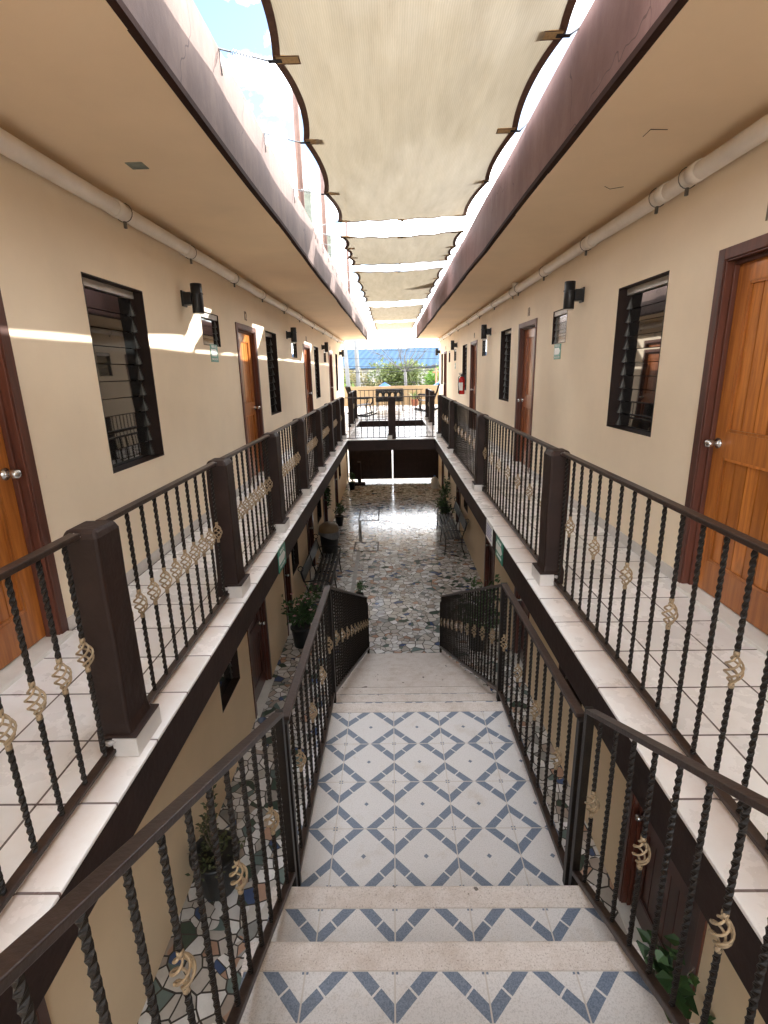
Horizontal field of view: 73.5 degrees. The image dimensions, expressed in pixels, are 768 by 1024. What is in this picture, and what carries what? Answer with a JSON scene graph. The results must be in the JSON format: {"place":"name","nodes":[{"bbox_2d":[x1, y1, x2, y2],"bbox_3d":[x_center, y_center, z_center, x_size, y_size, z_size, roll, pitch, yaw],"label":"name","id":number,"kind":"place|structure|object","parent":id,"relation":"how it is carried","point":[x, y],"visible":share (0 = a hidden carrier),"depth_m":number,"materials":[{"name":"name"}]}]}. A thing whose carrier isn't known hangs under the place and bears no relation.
{"place":"outdoors","nodes":[
{"label":"outdoors","id":0,"kind":"place"},
{"bbox_2d":[137,480,627,1023],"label":"courtyard paving","id":1,"kind":"structure","parent":0,"point":[409,572],"depth_m":8.03,"materials":[{"name":"tile"}]},
{"bbox_2d":[185,784,254,900],"bbox_3d":[-1.514,2.814,4.452,0.600,1.132,0.503,13,21,42],"label":"potted plant","id":2,"kind":"object","parent":1,"relation":"on","point":[206,860],"visible":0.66,"depth_m":4.44,"materials":[{"name":"green plant"}]},
{"bbox_2d":[281,583,323,648],"bbox_3d":[-1.258,1.779,8.500,0.948,0.987,0.903,-12,18,-33],"label":"potted plant","id":3,"kind":"object","parent":1,"relation":"on","point":[302,617],"visible":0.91,"depth_m":8.47,"materials":[{"name":"green plant"}]},
{"bbox_2d":[298,534,341,592],"bbox_3d":[-1.294,1.203,10.714,0.610,0.942,2.100,-1,15,1],"label":"courtyard bench","id":4,"kind":"object","parent":1,"relation":"on","point":[308,563],"visible":0.84,"depth_m":10.70,"materials":[{"name":"black metal"}]},
{"bbox_2d":[318,521,339,557],"bbox_3d":[-1.358,0.676,12.749,0.541,0.880,0.530,-1,15,1],"label":"litter bin","id":5,"kind":"object","parent":1,"relation":"on","point":[329,533],"visible":0.85,"depth_m":12.56,"materials":[{"name":"plastic"}]},
{"bbox_2d":[334,501,347,525],"bbox_3d":[-1.277,0.017,15.308,0.432,0.800,0.482,7,17,27],"label":"potted plant","id":6,"kind":"object","parent":1,"relation":"on","point":[339,519],"visible":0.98,"depth_m":15.28,"materials":[{"name":"green plant"}]},
{"bbox_2d":[350,521,361,592],"bbox_3d":[-0.663,1.137,12.659,0.177,0.001,6.604,-1,15,0],"label":"drain channel","id":7,"kind":"object","parent":1,"relation":"on","point":[353,585],"visible":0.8,"depth_m":12.25,"materials":[{"name":"concrete"}]},
{"bbox_2d":[353,542,378,551],"bbox_3d":[-0.460,0.914,13.501,0.650,0.026,0.750,-1,15,1],"label":"inspection cover","id":8,"kind":"object","parent":1,"relation":"on","point":[366,546],"visible":1,"depth_m":13.48,"materials":[{"name":"brown paint"}]},
{"bbox_2d":[358,509,379,520],"bbox_3d":[-0.468,0.091,16.516,0.650,0.026,1.400,-1,15,1],"label":"inspection cover","id":9,"kind":"object","parent":1,"relation":"on","point":[369,514],"visible":1,"depth_m":16.42,"materials":[{"name":"brown paint"}]},
{"bbox_2d":[347,449,437,481],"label":"courtyard gate","id":10,"kind":"structure","parent":1,"relation":"on","point":[377,464],"depth_m":21.21,"materials":[{"name":"brown paint"}]},
{"bbox_2d":[437,476,450,502],"bbox_3d":[2.058,-0.613,16.808,0.554,1.080,0.628,13,21,43],"label":"potted plant","id":11,"kind":"object","parent":1,"relation":"on","point":[445,490],"visible":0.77,"depth_m":16.77,"materials":[{"name":"green plant"}]},
{"bbox_2d":[436,497,468,555],"bbox_3d":[1.791,0.332,13.648,0.610,0.942,2.300,-1,15,1],"label":"courtyard bench","id":12,"kind":"object","parent":1,"relation":"on","point":[461,518],"visible":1,"depth_m":13.52,"materials":[{"name":"black metal"}]},
{"bbox_2d":[212,653,695,1023],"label":"staircase","id":13,"kind":"structure","parent":1,"relation":"on","point":[432,889],"depth_m":2.32,"materials":[{"name":"tile"}]},
{"bbox_2d":[0,710,297,1023],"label":"stair railing","id":14,"kind":"object","parent":13,"relation":"on","point":[21,954],"visible":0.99,"depth_m":1.26,"materials":[{"name":"metal"}]},
{"bbox_2d":[282,585,369,886],"bbox_3d":[-0.344,1.635,5.239,0.062,2.942,5.360,-1,15,2],"label":"stair railing","id":15,"kind":"object","parent":13,"relation":"attached to","point":[351,608],"visible":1,"depth_m":3.29,"materials":[{"name":"metal"}]},
{"bbox_2d":[439,583,583,885],"bbox_3d":[0.885,1.613,5.216,0.062,2.942,5.361,-1,15,0],"label":"stair railing","id":16,"kind":"object","parent":13,"relation":"attached to","point":[566,692],"visible":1,"depth_m":3.29,"materials":[{"name":"metal"}]},
{"bbox_2d":[568,706,767,1023],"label":"stair railing","id":17,"kind":"object","parent":13,"relation":"on","point":[750,799],"visible":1,"depth_m":1.65,"materials":[{"name":"metal"}]},
{"bbox_2d":[451,574,507,651],"bbox_3d":[1.484,1.646,8.352,1.009,1.202,0.914,-1,15,1],"label":"potted plant","id":18,"kind":"object","parent":1,"relation":"on","point":[477,583],"visible":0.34,"depth_m":8.30,"materials":[{"name":"green plant"}]},
{"bbox_2d":[636,927,715,1023],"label":"potted plant","id":19,"kind":"object","parent":1,"relation":"on","point":[663,968],"visible":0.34,"depth_m":3.10,"materials":[{"name":"green plant"}]},
{"bbox_2d":[348,450,431,480],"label":"street","id":20,"kind":"structure","parent":0,"point":[392,475],"depth_m":21.93,"materials":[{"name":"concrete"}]},
{"bbox_2d":[343,347,438,386],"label":"shed","id":21,"kind":"structure","parent":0,"point":[366,354],"depth_m":76.57,"materials":[{"name":"metal"}]},
{"bbox_2d":[193,0,593,349],"label":"sky","id":22,"kind":"structure","parent":0,"point":[241,25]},
{"label":"ground","id":23,"kind":"structure","parent":0,"visible":0},
{"bbox_2d":[0,0,367,1023],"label":"room wing","id":24,"kind":"structure","parent":23,"relation":"on","point":[118,388],"depth_m":3.18,"materials":[{"name":"paint"}]},
{"bbox_2d":[0,290,73,693],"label":"door","id":25,"kind":"structure","parent":24,"relation":"in","point":[24,529],"depth_m":2.72,"materials":[{"name":"brown wood"}]},
{"bbox_2d":[36,997,51,1023],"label":"door","id":26,"kind":"structure","parent":24,"relation":"in","point":[42,1013],"depth_m":2.68,"materials":[{"name":"brown wood"}]},
{"bbox_2d":[0,533,115,912],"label":"gallery railing","id":27,"kind":"object","parent":24,"relation":"on","point":[10,887],"visible":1,"depth_m":1.65,"materials":[{"name":"metal"}]},
{"bbox_2d":[63,521,161,756],"bbox_3d":[-1.060,0.497,2.001,0.174,0.926,0.232,-1,15,1],"label":"railing post","id":28,"kind":"object","parent":24,"relation":"on","point":[130,716],"visible":0.86,"depth_m":1.96,"materials":[{"name":"brown paint"}]},
{"bbox_2d":[81,272,163,473],"bbox_3d":[-1.974,-0.999,3.813,0.166,1.335,0.870,-1,15,1],"label":"window","id":29,"kind":"structure","parent":24,"relation":"in","point":[115,311],"depth_m":3.93,"materials":[{"name":"glass"}]},
{"bbox_2d":[95,462,228,703],"bbox_3d":[-1.070,0.292,2.718,0.062,0.899,1.304,-1,15,1],"label":"gallery railing","id":30,"kind":"object","parent":24,"relation":"on","point":[158,686],"visible":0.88,"depth_m":2.63,"materials":[{"name":"metal"}]},
{"bbox_2d":[0,128,344,344],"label":"drain pipe","id":31,"kind":"object","parent":24,"relation":"attached to","point":[17,150],"visible":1,"depth_m":3.48,"materials":[{"name":"plastic"}]},
{"bbox_2d":[180,283,204,314],"bbox_3d":[-1.795,-2.003,4.837,0.193,0.266,0.116,-1,15,1],"label":"wall lamp","id":32,"kind":"object","parent":24,"relation":"attached to","point":[193,297],"visible":1,"depth_m":4.80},
{"bbox_2d":[201,311,220,346],"bbox_3d":[-1.929,-1.978,5.582,0.106,0.380,0.600,-1,15,1],"label":"window","id":33,"kind":"structure","parent":24,"relation":"in","point":[210,324],"depth_m":5.66,"materials":[{"name":"glass"}]},
{"bbox_2d":[210,344,218,361],"bbox_3d":[-1.867,-1.748,5.665,0.006,0.185,0.240,-1,15,1],"label":"exit route sign","id":34,"kind":"object","parent":24,"relation":"attached to","point":[214,352],"visible":1,"depth_m":5.66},
{"bbox_2d":[206,458,250,597],"bbox_3d":[-1.041,0.109,3.419,0.174,0.926,0.231,-1,15,1],"label":"railing post","id":35,"kind":"object","parent":24,"relation":"on","point":[237,583],"visible":0.76,"depth_m":3.37,"materials":[{"name":"brown paint"}]},
{"bbox_2d":[219,650,239,711],"bbox_3d":[-1.827,1.677,5.761,0.166,0.890,0.700,-1,15,1],"label":"window","id":36,"kind":"structure","parent":24,"relation":"in","point":[229,680],"depth_m":6.02,"materials":[{"name":"glass"}]},
{"bbox_2d":[220,435,275,572],"bbox_3d":[-1.051,-0.093,4.128,0.061,0.899,1.289,-1,15,1],"label":"gallery railing","id":37,"kind":"object","parent":24,"relation":"on","point":[240,450],"visible":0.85,"depth_m":4.16,"materials":[{"name":"metal"}]},
{"bbox_2d":[235,322,263,484],"bbox_3d":[-1.864,-1.496,7.190,0.150,2.100,0.990,-1,15,1],"label":"door","id":38,"kind":"structure","parent":24,"relation":"in","point":[246,338],"depth_m":7.35,"materials":[{"name":"brown wood"}]},
{"bbox_2d":[247,599,274,718],"bbox_3d":[-1.747,1.621,7.025,0.150,2.110,0.950,-1,15,1],"label":"door","id":39,"kind":"structure","parent":24,"relation":"in","point":[257,633],"depth_m":7.35,"materials":[{"name":"brown wood"}]},
{"bbox_2d":[265,330,281,414],"bbox_3d":[-1.910,-2.293,8.528,0.166,1.345,0.830,-1,15,1],"label":"window","id":40,"kind":"structure","parent":24,"relation":"in","point":[271,343],"depth_m":8.82,"materials":[{"name":"glass"}]},
{"bbox_2d":[261,432,289,532],"bbox_3d":[-1.022,-0.274,4.820,0.174,0.926,0.235,-1,15,1],"label":"railing post","id":41,"kind":"object","parent":24,"relation":"on","point":[281,522],"visible":0.77,"depth_m":4.77,"materials":[{"name":"brown paint"}]},
{"bbox_2d":[277,541,285,573],"bbox_3d":[-0.901,0.401,4.549,0.006,0.200,0.300,-1,15,1],"label":"exit route sign","id":42,"kind":"object","parent":24,"relation":"attached to","point":[281,553],"visible":1,"depth_m":4.52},
{"bbox_2d":[272,420,302,515],"bbox_3d":[-1.031,-0.483,5.553,0.062,0.899,1.334,-1,15,1],"label":"gallery railing","id":43,"kind":"object","parent":24,"relation":"on","point":[290,466],"visible":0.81,"depth_m":5.66,"materials":[{"name":"metal"}]},
{"bbox_2d":[283,556,292,635],"bbox_3d":[-1.721,1.090,8.968,0.150,2.110,0.520,-1,15,1],"label":"door","id":44,"kind":"structure","parent":24,"relation":"in","point":[286,569],"depth_m":9.16,"materials":[{"name":"brown wood"}]},
{"bbox_2d":[291,540,298,575],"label":"window","id":45,"kind":"structure","parent":24,"relation":"in","point":[294,553],"depth_m":10.07,"materials":[{"name":"glass"}]},
{"bbox_2d":[292,91,304,208],"bbox_3d":[-0.968,-4.796,5.493,0.140,3.220,0.140,-1,15,1],"label":"roof pole","id":46,"kind":"object","parent":24,"relation":"on","point":[298,148],"visible":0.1,"depth_m":5.68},
{"bbox_2d":[292,418,311,495],"bbox_3d":[-1.002,-0.670,6.268,0.174,0.926,0.232,-1,15,1],"label":"railing post","id":47,"kind":"object","parent":24,"relation":"on","point":[306,488],"visible":0.77,"depth_m":6.22,"materials":[{"name":"brown paint"}]},
{"bbox_2d":[303,344,313,436],"bbox_3d":[-1.796,-2.847,12.133,0.150,2.100,1.000,-1,15,1],"label":"door","id":48,"kind":"structure","parent":24,"relation":"in","point":[306,348],"depth_m":12.37,"materials":[{"name":"red wood"}]},
{"bbox_2d":[299,410,318,482],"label":"gallery railing","id":49,"kind":"object","parent":24,"relation":"on","point":[313,448],"visible":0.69,"depth_m":7.16,"materials":[{"name":"metal"}]},
{"bbox_2d":[303,183,315,226],"bbox_3d":[-0.916,-3.635,6.202,0.195,0.565,0.270,-1,15,1],"label":"roof stub","id":50,"kind":"object","parent":24,"relation":"on","point":[308,203],"visible":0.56,"depth_m":6.13,"materials":[{"name":"concrete"}]},
{"bbox_2d":[306,513,316,579],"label":"door","id":51,"kind":"structure","parent":24,"relation":"in","point":[310,526],"depth_m":11.88,"materials":[{"name":"brown wood"}]},
{"bbox_2d":[314,346,320,398],"bbox_3d":[-1.841,-3.672,13.562,0.166,1.340,0.870,-1,15,1],"label":"window","id":52,"kind":"structure","parent":24,"relation":"in","point":[316,357],"depth_m":13.93,"materials":[{"name":"glass"}]},
{"bbox_2d":[312,409,326,472],"bbox_3d":[-0.982,-1.065,7.716,0.173,0.926,0.231,-1,15,1],"label":"railing post","id":53,"kind":"object","parent":24,"relation":"on","point":[322,466],"visible":0.77,"depth_m":7.66,"materials":[{"name":"brown paint"}]},
{"bbox_2d":[317,404,329,462],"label":"gallery railing","id":54,"kind":"object","parent":24,"relation":"on","point":[325,428],"visible":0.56,"depth_m":8.67,"materials":[{"name":"metal"}]},
{"bbox_2d":[319,168,327,252],"bbox_3d":[-0.932,-5.087,7.694,0.140,2.620,0.140,-1,15,1],"label":"roof pole","id":55,"kind":"object","parent":24,"relation":"on","point":[323,215],"visible":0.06,"depth_m":7.81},
{"bbox_2d":[324,403,336,456],"bbox_3d":[-0.962,-1.461,9.162,0.174,0.926,0.232,-1,15,1],"label":"railing post","id":56,"kind":"object","parent":24,"relation":"on","point":[333,452],"visible":0.73,"depth_m":9.11,"materials":[{"name":"brown paint"}]},
{"bbox_2d":[328,352,333,400],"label":"door","id":57,"kind":"structure","parent":24,"relation":"in","point":[329,353],"depth_m":17.00,"materials":[{"name":"red wood"}]},
{"bbox_2d":[329,400,337,447],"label":"gallery railing","id":58,"kind":"object","parent":24,"relation":"on","point":[333,402],"visible":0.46,"depth_m":10.12,"materials":[{"name":"metal"}]},
{"bbox_2d":[334,399,342,445],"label":"railing post","id":59,"kind":"object","parent":24,"relation":"on","point":[338,421],"visible":0.59,"depth_m":10.44,"materials":[{"name":"brown paint"}]},
{"bbox_2d":[338,397,346,438],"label":"railing post","id":60,"kind":"object","parent":24,"relation":"on","point":[344,435],"visible":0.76,"depth_m":11.43,"materials":[{"name":"brown paint"}]},
{"bbox_2d":[345,222,350,295],"bbox_3d":[-0.871,-6.313,12.179,0.140,2.620,0.140,-1,15,1],"label":"roof pole","id":61,"kind":"object","parent":24,"relation":"on","point":[347,255],"visible":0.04,"depth_m":12.26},
{"bbox_2d":[348,392,354,426],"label":"railing post","id":62,"kind":"object","parent":24,"relation":"on","point":[351,414],"visible":0.89,"depth_m":13.96,"materials":[{"name":"brown paint"}]},
{"bbox_2d":[348,426,434,450],"bbox_3d":[0.177,-1.856,12.732,1.941,0.246,2.775,-1,15,1],"label":"footbridge","id":63,"kind":"object","parent":24,"relation":"attached to","point":[410,443],"visible":0.84,"depth_m":11.42,"materials":[{"name":"tile"}]},
{"bbox_2d":[345,396,387,438],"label":"gallery railing","id":64,"kind":"object","parent":63,"relation":"on","point":[367,418],"visible":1,"depth_m":11.35,"materials":[{"name":"metal"}]},
{"bbox_2d":[387,397,395,438],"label":"railing post","id":65,"kind":"object","parent":63,"relation":"on","point":[391,434],"visible":1,"depth_m":11.27,"materials":[{"name":"brown paint"}]},
{"bbox_2d":[395,395,435,437],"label":"gallery railing","id":66,"kind":"object","parent":63,"relation":"on","point":[415,416],"visible":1,"depth_m":11.30,"materials":[{"name":"metal"}]},
{"bbox_2d":[344,385,438,426],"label":"terrace","id":67,"kind":"structure","parent":24,"relation":"attached to","point":[404,413],"depth_m":22.62,"materials":[{"name":"tile"}]},
{"bbox_2d":[345,386,376,416],"bbox_3d":[-0.762,-3.707,17.239,0.948,0.990,0.568,-6,16,-18],"label":"rocking chair","id":68,"kind":"object","parent":67,"relation":"on","point":[348,389],"visible":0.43,"depth_m":17.14,"materials":[{"name":"black metal"}]},
{"bbox_2d":[375,388,402,410],"bbox_3d":[0.210,-4.330,19.794,1.100,0.822,0.568,-1,15,1],"label":"iron settee","id":69,"kind":"object","parent":67,"relation":"on","point":[382,391],"visible":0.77,"depth_m":19.48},
{"bbox_2d":[358,389,422,419],"bbox_3d":[0.207,-3.265,15.641,1.970,0.899,0.040,-1,15,1],"label":"gallery railing","id":70,"kind":"object","parent":67,"relation":"on","point":[386,403],"visible":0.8,"depth_m":15.62,"materials":[{"name":"metal"}]},
{"bbox_2d":[356,304,426,322],"bbox_3d":[0.237,-5.960,15.511,2.043,0.130,3.952,-1,15,1],"label":"shade sail","id":71,"kind":"object","parent":24,"relation":"attached to","point":[393,313],"visible":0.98,"depth_m":15.08,"materials":[{"name":"white fabric"}]},
{"bbox_2d":[364,320,418,330],"bbox_3d":[0.295,-7.111,19.721,2.043,0.130,3.422,-1,15,1],"label":"shade sail","id":72,"kind":"object","parent":24,"relation":"attached to","point":[396,326],"visible":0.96,"depth_m":19.44,"materials":[{"name":"white fabric"}]},
{"bbox_2d":[336,266,448,301],"bbox_3d":[0.171,-4.643,10.693,2.043,0.130,3.942,-1,15,1],"label":"shade sail","id":73,"kind":"object","parent":24,"relation":"attached to","point":[379,286],"visible":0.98,"depth_m":10.12,"materials":[{"name":"white fabric"}]},
{"bbox_2d":[317,228,469,265],"bbox_3d":[0.126,-3.736,7.375,2.043,0.130,1.822,-1,15,1],"label":"shade sail","id":74,"kind":"object","parent":24,"relation":"attached to","point":[374,250],"visible":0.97,"depth_m":7.15,"materials":[{"name":"white fabric"}]},
{"bbox_2d":[218,0,578,238],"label":"shade sail","id":75,"kind":"object","parent":24,"relation":"attached to","point":[410,109],"visible":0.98,"depth_m":3.10,"materials":[{"name":"white fabric"}]},
{"bbox_2d":[343,341,350,386],"bbox_3d":[-3.001,-10.531,38.634,1.400,9.016,0.380,-1,15,1],"label":"utility pole","id":76,"kind":"object","parent":23,"relation":"on","point":[347,375],"visible":0.23,"depth_m":38.41,"materials":[{"name":"concrete"}]},
{"bbox_2d":[354,302,362,386],"bbox_3d":[-2.191,-10.918,39.035,1.400,9.511,0.380,-1,15,1],"label":"utility pole","id":77,"kind":"object","parent":23,"relation":"on","point":[357,369],"visible":0.36,"depth_m":38.81,"materials":[{"name":"concrete"}]},
{"bbox_2d":[342,347,438,382],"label":"utility wires","id":78,"kind":"object","parent":77,"relation":"attached to","point":[391,366],"visible":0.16,"depth_m":38.85,"materials":[{"name":"black metal"}]},
{"bbox_2d":[343,368,382,386],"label":"roadside bush","id":79,"kind":"object","parent":23,"relation":"on","point":[353,377],"visible":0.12,"depth_m":46.41,"materials":[{"name":"green plant"}]},
{"bbox_2d":[367,356,409,385],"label":"roadside bush","id":80,"kind":"object","parent":23,"relation":"on","point":[390,377],"visible":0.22,"depth_m":46.97,"materials":[{"name":"green plant"}]},
{"bbox_2d":[360,330,438,385],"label":"bare tree","id":81,"kind":"object","parent":23,"relation":"on","point":[406,370],"visible":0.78,"depth_m":43.20,"materials":[{"name":"grey plant"}]},
{"bbox_2d":[388,361,429,385],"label":"roadside bush","id":82,"kind":"object","parent":23,"relation":"on","point":[420,380],"visible":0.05,"depth_m":49.05,"materials":[{"name":"green plant"}]},
{"bbox_2d":[397,359,429,385],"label":"roadside bush","id":83,"kind":"object","parent":23,"relation":"on","point":[414,374],"visible":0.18,"depth_m":46.71,"materials":[{"name":"green plant"}]},
{"bbox_2d":[423,364,438,384],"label":"roadside bush","id":84,"kind":"object","parent":23,"relation":"on","point":[429,378],"visible":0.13,"depth_m":44.11,"materials":[{"name":"green plant"}]},
{"bbox_2d":[416,0,767,1023],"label":"room wing","id":85,"kind":"structure","parent":23,"relation":"on","point":[654,378],"depth_m":3.26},
{"bbox_2d":[428,390,434,425],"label":"railing post","id":86,"kind":"object","parent":85,"relation":"on","point":[431,392],"visible":0.81,"depth_m":13.91,"materials":[{"name":"brown paint"}]},
{"bbox_2d":[436,395,443,437],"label":"railing post","id":87,"kind":"object","parent":85,"relation":"on","point":[439,433],"visible":0.66,"depth_m":11.38,"materials":[{"name":"brown paint"}]},
{"bbox_2d":[443,351,446,395],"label":"door","id":88,"kind":"structure","parent":85,"relation":"in","point":[445,353],"depth_m":18.73,"materials":[{"name":"red wood"}]},
{"bbox_2d":[441,395,451,444],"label":"gallery railing","id":89,"kind":"object","parent":85,"relation":"on","point":[445,414],"visible":0.61,"depth_m":10.56,"materials":[{"name":"metal"}]},
{"bbox_2d":[447,400,456,453],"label":"railing post","id":90,"kind":"object","parent":85,"relation":"on","point":[450,448],"visible":0.68,"depth_m":9.14,"materials":[{"name":"brown paint"}]},
{"bbox_2d":[458,374,465,393],"bbox_3d":[2.031,-3.360,13.464,0.210,0.542,0.161,-1,15,1],"label":"fire extinguisher","id":91,"kind":"object","parent":85,"relation":"attached to","point":[461,384],"visible":1,"depth_m":13.41,"materials":[{"name":"red metal"}]},
{"bbox_2d":[462,344,466,389],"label":"window","id":92,"kind":"structure","parent":85,"relation":"in","point":[464,360],"depth_m":13.95,"materials":[{"name":"brown paint"}]},
{"bbox_2d":[453,401,482,478],"bbox_3d":[1.229,-1.132,7.745,0.062,0.899,2.864,-1,15,1],"label":"gallery railing","id":93,"kind":"object","parent":85,"relation":"on","point":[459,444],"visible":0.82,"depth_m":7.79,"materials":[{"name":"metal"}]},
{"bbox_2d":[469,340,477,433],"bbox_3d":[2.145,-2.962,12.229,0.150,2.100,0.970,-1,15,1],"label":"door","id":94,"kind":"structure","parent":85,"relation":"in","point":[473,345],"depth_m":12.46,"materials":[{"name":"red wood"}]},
{"bbox_2d":[472,414,488,491],"bbox_3d":[1.182,-0.721,6.276,0.173,0.926,0.233,-1,15,1],"label":"railing post","id":95,"kind":"object","parent":85,"relation":"on","point":[477,483],"visible":0.79,"depth_m":6.23,"materials":[{"name":"brown paint"}]},
{"bbox_2d":[484,536,494,606],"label":"door","id":96,"kind":"structure","parent":85,"relation":"in","point":[489,559],"depth_m":10.51,"materials":[{"name":"brown wood"}]},
{"bbox_2d":[495,534,502,566],"bbox_3d":[1.032,0.341,4.610,0.006,0.200,0.300,-1,15,1],"label":"exit route sign","id":97,"kind":"object","parent":85,"relation":"attached to","point":[499,550],"visible":1,"depth_m":4.58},
{"bbox_2d":[499,328,510,401],"bbox_3d":[2.146,-2.504,8.793,0.166,1.205,0.840,-1,15,1],"label":"window","id":98,"kind":"structure","parent":85,"relation":"in","point":[505,349],"depth_m":9.10,"materials":[{"name":"brown paint"}]},
{"bbox_2d":[482,415,556,560],"bbox_3d":[1.190,-0.353,4.895,0.062,0.899,2.714,-1,15,1],"label":"gallery railing","id":99,"kind":"object","parent":85,"relation":"on","point":[532,551],"visible":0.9,"depth_m":4.71,"materials":[{"name":"metal"}]},
{"bbox_2d":[510,586,529,682],"bbox_3d":[2.071,1.368,7.634,0.150,2.110,0.860,-1,15,1],"label":"door","id":100,"kind":"structure","parent":85,"relation":"in","point":[516,593],"depth_m":7.97,"materials":[{"name":"brown wood"}]},
{"bbox_2d":[512,318,537,473],"bbox_3d":[2.080,-1.677,7.527,0.150,2.100,0.980,-1,15,1],"label":"door","id":101,"kind":"structure","parent":85,"relation":"in","point":[527,335],"depth_m":7.70,"materials":[{"name":"red wood"}]},
{"bbox_2d":[532,448,570,585],"bbox_3d":[1.144,0.038,3.498,0.174,0.926,0.233,-1,15,1],"label":"railing post","id":102,"kind":"object","parent":85,"relation":"on","point":[545,569],"visible":0.77,"depth_m":3.45,"materials":[{"name":"brown paint"}]},
{"bbox_2d":[552,309,567,343],"bbox_3d":[2.069,-2.133,5.915,0.106,0.410,0.550,-1,15,1],"label":"window","id":103,"kind":"structure","parent":85,"relation":"in","point":[559,316],"depth_m":6.01,"materials":[{"name":"glass"}]},
{"bbox_2d":[563,281,584,309],"bbox_3d":[1.907,-2.181,5.184,0.193,0.266,0.116,-1,15,1],"label":"wall lamp","id":104,"kind":"object","parent":85,"relation":"attached to","point":[572,294],"visible":1,"depth_m":5.14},
{"bbox_2d":[437,114,767,342],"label":"drain pipe","id":105,"kind":"object","parent":85,"relation":"attached to","point":[749,138],"visible":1,"depth_m":3.49,"materials":[{"name":"plastic"}]},
{"bbox_2d":[606,270,669,436],"bbox_3d":[2.082,-1.230,4.114,0.166,1.195,0.860,-1,15,1],"label":"window","id":106,"kind":"structure","parent":85,"relation":"in","point":[641,305],"depth_m":4.25,"materials":[{"name":"brown paint"}]},
{"bbox_2d":[553,452,767,861],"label":"gallery railing","id":107,"kind":"object","parent":85,"relation":"on","point":[753,833],"visible":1,"depth_m":2.09,"materials":[{"name":"metal"}]},
{"bbox_2d":[616,790,707,1021],"bbox_3d":[2.016,2.452,3.670,0.150,2.110,1.040,-1,15,1],"label":"door","id":108,"kind":"structure","parent":85,"relation":"in","point":[676,891],"depth_m":3.95,"materials":[{"name":"brown wood"}]},
{"bbox_2d":[670,233,767,656],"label":"door","id":109,"kind":"structure","parent":85,"relation":"in","point":[727,484],"depth_m":3.01,"materials":[{"name":"brown wood"}]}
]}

